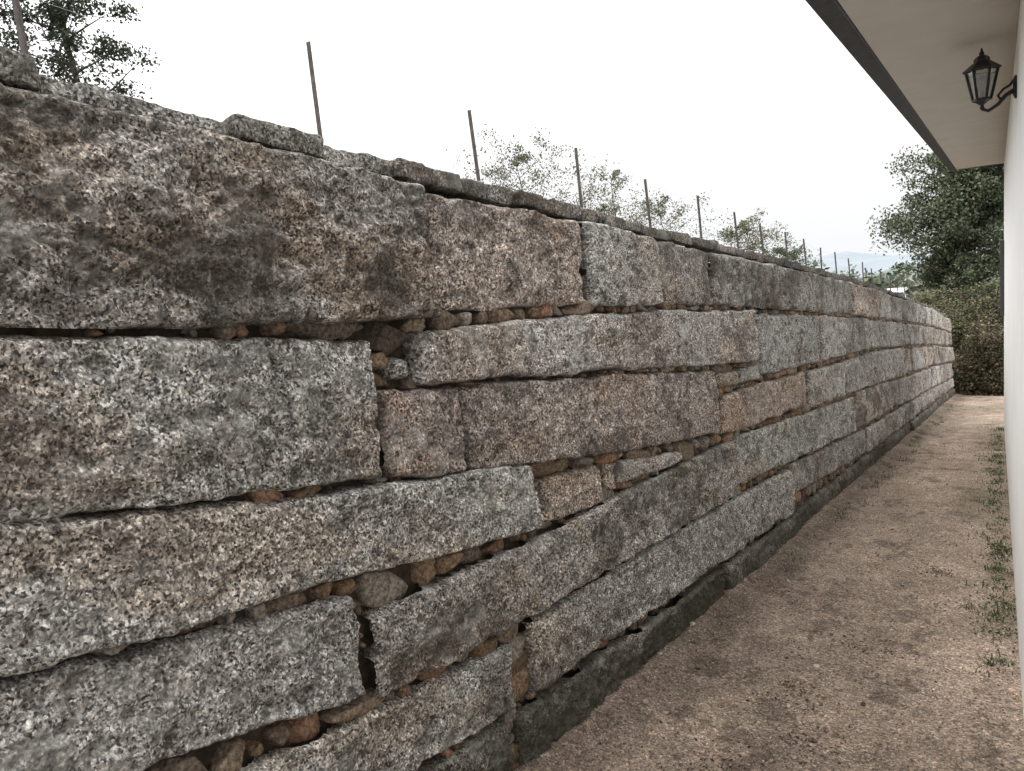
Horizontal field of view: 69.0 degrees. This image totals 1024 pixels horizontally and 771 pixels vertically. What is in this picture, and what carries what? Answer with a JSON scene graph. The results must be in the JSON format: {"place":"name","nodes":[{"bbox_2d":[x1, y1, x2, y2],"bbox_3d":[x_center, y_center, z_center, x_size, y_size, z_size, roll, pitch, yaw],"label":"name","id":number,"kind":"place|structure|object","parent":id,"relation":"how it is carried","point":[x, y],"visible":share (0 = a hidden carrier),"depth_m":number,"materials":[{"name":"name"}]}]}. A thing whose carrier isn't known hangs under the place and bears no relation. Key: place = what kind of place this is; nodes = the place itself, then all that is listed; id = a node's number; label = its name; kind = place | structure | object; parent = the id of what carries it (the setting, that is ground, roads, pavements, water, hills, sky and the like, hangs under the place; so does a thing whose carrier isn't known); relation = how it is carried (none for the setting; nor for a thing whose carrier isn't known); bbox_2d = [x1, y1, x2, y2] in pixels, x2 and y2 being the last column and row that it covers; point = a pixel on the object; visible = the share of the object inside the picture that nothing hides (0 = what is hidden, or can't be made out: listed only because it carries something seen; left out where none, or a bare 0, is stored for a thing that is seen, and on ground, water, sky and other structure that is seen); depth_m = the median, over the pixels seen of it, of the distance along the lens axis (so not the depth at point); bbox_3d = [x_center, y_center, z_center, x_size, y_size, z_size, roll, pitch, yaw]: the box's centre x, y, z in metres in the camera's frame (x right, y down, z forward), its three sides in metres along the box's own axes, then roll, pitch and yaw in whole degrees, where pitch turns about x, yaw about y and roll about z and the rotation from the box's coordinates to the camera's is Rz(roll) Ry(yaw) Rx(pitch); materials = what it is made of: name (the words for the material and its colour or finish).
{"place":"outdoors","nodes":[
{"label":"outdoors","id":0,"kind":"place"},
{"bbox_2d":[0,0,960,258],"label":"sky","id":1,"kind":"structure","parent":0,"point":[753,106],"materials":[{"name":"white"}]},
{"bbox_2d":[513,392,1023,770],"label":"dirt path","id":2,"kind":"structure","parent":0,"point":[970,432],"depth_m":3.74,"materials":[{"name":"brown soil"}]},
{"bbox_2d":[89,300,706,770],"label":"joint rubble","id":3,"kind":"object","parent":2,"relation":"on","point":[381,588],"visible":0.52,"depth_m":2.27,"materials":[{"name":"stone"}]},
{"bbox_2d":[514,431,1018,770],"bbox_3d":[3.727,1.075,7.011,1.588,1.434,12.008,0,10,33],"label":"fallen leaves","id":4,"kind":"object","parent":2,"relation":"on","point":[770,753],"visible":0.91,"depth_m":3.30,"materials":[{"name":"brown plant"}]},
{"bbox_2d":[788,398,1018,676],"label":"grass","id":5,"kind":"structure","parent":2,"relation":"on","point":[1001,661],"depth_m":5.92,"materials":[{"name":"green plant"}]},
{"bbox_2d":[966,434,1017,652],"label":"ground weeds","id":6,"kind":"object","parent":2,"relation":"on","point":[999,567],"visible":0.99,"depth_m":4.90,"materials":[{"name":"green plant"}]},
{"bbox_2d":[708,228,1003,278],"bbox_3d":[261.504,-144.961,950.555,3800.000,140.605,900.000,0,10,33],"label":"hills","id":7,"kind":"structure","parent":0,"point":[875,262],"depth_m":777.82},
{"bbox_2d":[778,318,1003,586],"bbox_3d":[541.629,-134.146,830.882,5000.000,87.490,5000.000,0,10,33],"label":"ground","id":8,"kind":"structure","parent":0,"point":[978,355],"depth_m":19.69,"materials":[{"name":"soil"}]},
{"bbox_2d":[0,0,163,100],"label":"evergreen tree","id":9,"kind":"object","parent":8,"relation":"on","point":[57,19],"visible":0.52,"depth_m":16.99,"materials":[{"name":"green plant"}]},
{"bbox_2d":[11,0,910,298],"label":"wire fence","id":10,"kind":"object","parent":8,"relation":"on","point":[25,46],"visible":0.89,"depth_m":3.32,"materials":[{"name":"grey metal"}]},
{"bbox_2d":[0,83,954,770],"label":"stones","id":11,"kind":"object","parent":8,"relation":"on","point":[364,666],"visible":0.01,"depth_m":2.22,"materials":[{"name":"brown stone"}]},
{"bbox_2d":[0,46,947,317],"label":"coping slabs","id":12,"kind":"structure","parent":11,"relation":"on","point":[18,70],"depth_m":2.29,"materials":[{"name":"stone"}]},
{"bbox_2d":[84,259,952,748],"bbox_3d":[4.539,-0.113,9.407,0.203,4.319,22.352,0,10,35],"label":"rubble","id":13,"kind":"object","parent":8,"relation":"on","point":[702,443],"visible":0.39,"depth_m":5.36,"materials":[{"name":"stone"}]},
{"bbox_2d":[446,124,619,212],"bbox_3d":[0.390,-2.552,11.866,2.827,3.205,2.814,0,10,33],"label":"tree","id":14,"kind":"object","parent":8,"relation":"on","point":[523,157],"visible":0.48,"depth_m":11.95,"materials":[{"name":"green plant"}]},
{"bbox_2d":[557,165,665,225],"bbox_3d":[1.709,-2.362,12.393,1.836,2.562,2.123,-3,9,17],"label":"tree","id":15,"kind":"object","parent":8,"relation":"on","point":[614,177],"visible":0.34,"depth_m":12.19,"materials":[{"name":"green plant"}]},
{"bbox_2d":[596,198,650,219],"bbox_3d":[2.207,-2.791,16.766,2.327,2.998,2.068,-9,9,-24],"label":"tree","id":16,"kind":"object","parent":8,"relation":"on","point":[606,213],"visible":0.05,"depth_m":16.80,"materials":[{"name":"green plant"}]},
{"bbox_2d":[623,192,732,237],"bbox_3d":[3.361,-2.642,15.409,2.435,2.760,1.717,-9,9,-22],"label":"tree","id":17,"kind":"object","parent":8,"relation":"on","point":[657,209],"visible":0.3,"depth_m":15.27,"materials":[{"name":"green plant"}]},
{"bbox_2d":[714,208,800,259],"bbox_3d":[6.100,-2.905,18.901,2.093,3.073,2.826,-4,9,13],"label":"tree","id":18,"kind":"object","parent":8,"relation":"on","point":[742,228],"visible":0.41,"depth_m":18.61,"materials":[{"name":"green plant"}]},
{"bbox_2d":[742,239,824,268],"bbox_3d":[8.354,-3.058,23.035,2.806,2.994,3.148,0,10,33],"label":"tree","id":19,"kind":"object","parent":8,"relation":"on","point":[790,254],"visible":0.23,"depth_m":22.64,"materials":[{"name":"green plant"}]},
{"bbox_2d":[887,287,913,298],"bbox_3d":[15.928,-3.363,31.299,1.900,1.485,4.097,0,10,33],"label":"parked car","id":20,"kind":"object","parent":8,"relation":"on","point":[901,291],"visible":0.04,"depth_m":30.13,"materials":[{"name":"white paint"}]},
{"bbox_2d":[812,254,999,299],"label":"distant trees","id":21,"kind":"object","parent":8,"relation":"on","point":[916,289],"visible":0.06,"depth_m":63.76,"materials":[{"name":"green plant"}]},
{"bbox_2d":[865,144,1003,297],"bbox_3d":[21.183,-7.405,34.346,9.230,9.186,6.837,0,10,33],"label":"oak tree","id":22,"kind":"object","parent":8,"relation":"on","point":[953,221],"visible":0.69,"depth_m":33.66,"materials":[{"name":"green plant"}]},
{"bbox_2d":[906,288,999,319],"bbox_3d":[12.490,-2.271,21.555,4.343,1.178,2.599,0,10,33],"label":"bramble bush","id":23,"kind":"object","parent":8,"relation":"on","point":[949,299],"visible":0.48,"depth_m":21.13,"materials":[{"name":"green plant"}]},
{"bbox_2d":[922,216,1003,271],"bbox_3d":[25.851,-8.326,38.182,9.163,10.509,9.167,0,10,33],"label":"oak tree","id":24,"kind":"object","parent":8,"relation":"on","point":[995,245],"visible":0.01,"depth_m":38.26,"materials":[{"name":"green plant"}]},
{"bbox_2d":[938,304,1000,355],"bbox_3d":[12.215,-1.444,20.078,1.704,1.526,1.865,-10,9,-27],"label":"ivy bush","id":25,"kind":"object","parent":8,"relation":"on","point":[959,320],"visible":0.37,"depth_m":19.84,"materials":[{"name":"green plant"}]},
{"bbox_2d":[939,279,999,308],"bbox_3d":[14.623,-2.606,21.461,4.293,1.297,2.490,0,10,33],"label":"bramble bush","id":26,"kind":"object","parent":8,"relation":"on","point":[992,293],"visible":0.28,"depth_m":22.06,"materials":[{"name":"green plant"}]},
{"bbox_2d":[952,320,1003,395],"bbox_3d":[11.923,-0.555,18.951,2.100,2.271,1.981,0,10,33],"label":"ivy bush","id":27,"kind":"object","parent":8,"relation":"on","point":[969,363],"visible":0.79,"depth_m":18.62,"materials":[{"name":"green plant"}]},
{"bbox_2d":[978,303,1003,335],"bbox_3d":[13.392,-1.484,19.605,2.418,1.708,1.710,0,10,33],"label":"ivy bush","id":28,"kind":"object","parent":8,"relation":"on","point":[996,316],"visible":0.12,"depth_m":19.70,"materials":[{"name":"green plant"}]},
{"bbox_2d":[1004,0,1023,714],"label":"walls","id":29,"kind":"structure","parent":8,"relation":"on","point":[1014,296],"depth_m":4.16,"materials":[{"name":"white paint"}]},
{"bbox_2d":[838,0,1019,168],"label":"soffit","id":30,"kind":"structure","parent":29,"relation":"attached to","point":[926,52],"depth_m":4.28,"materials":[{"name":"paint"}]},
{"bbox_2d":[805,0,955,170],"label":"eave fascia","id":31,"kind":"structure","parent":30,"relation":"attached to","point":[836,19],"depth_m":4.22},
{"bbox_2d":[962,48,1016,111],"bbox_3d":[2.581,-1.654,4.029,0.250,0.341,0.159,0,10,33],"label":"wall lantern","id":32,"kind":"object","parent":29,"relation":"attached to","point":[981,72],"depth_m":4.01,"materials":[{"name":"black metal"}]},
{"bbox_2d":[1000,239,1003,315],"bbox_3d":[7.569,-1.671,11.504,0.051,1.150,0.600,0,10,33],"label":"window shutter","id":33,"kind":"object","parent":29,"relation":"attached to","point":[1001,277],"depth_m":11.26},
{"bbox_2d":[859,263,992,286],"bbox_3d":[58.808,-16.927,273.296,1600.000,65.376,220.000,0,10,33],"label":"wooded hill","id":34,"kind":"structure","parent":0,"point":[891,272],"depth_m":221.92,"materials":[{"name":"green plant"}]}
]}

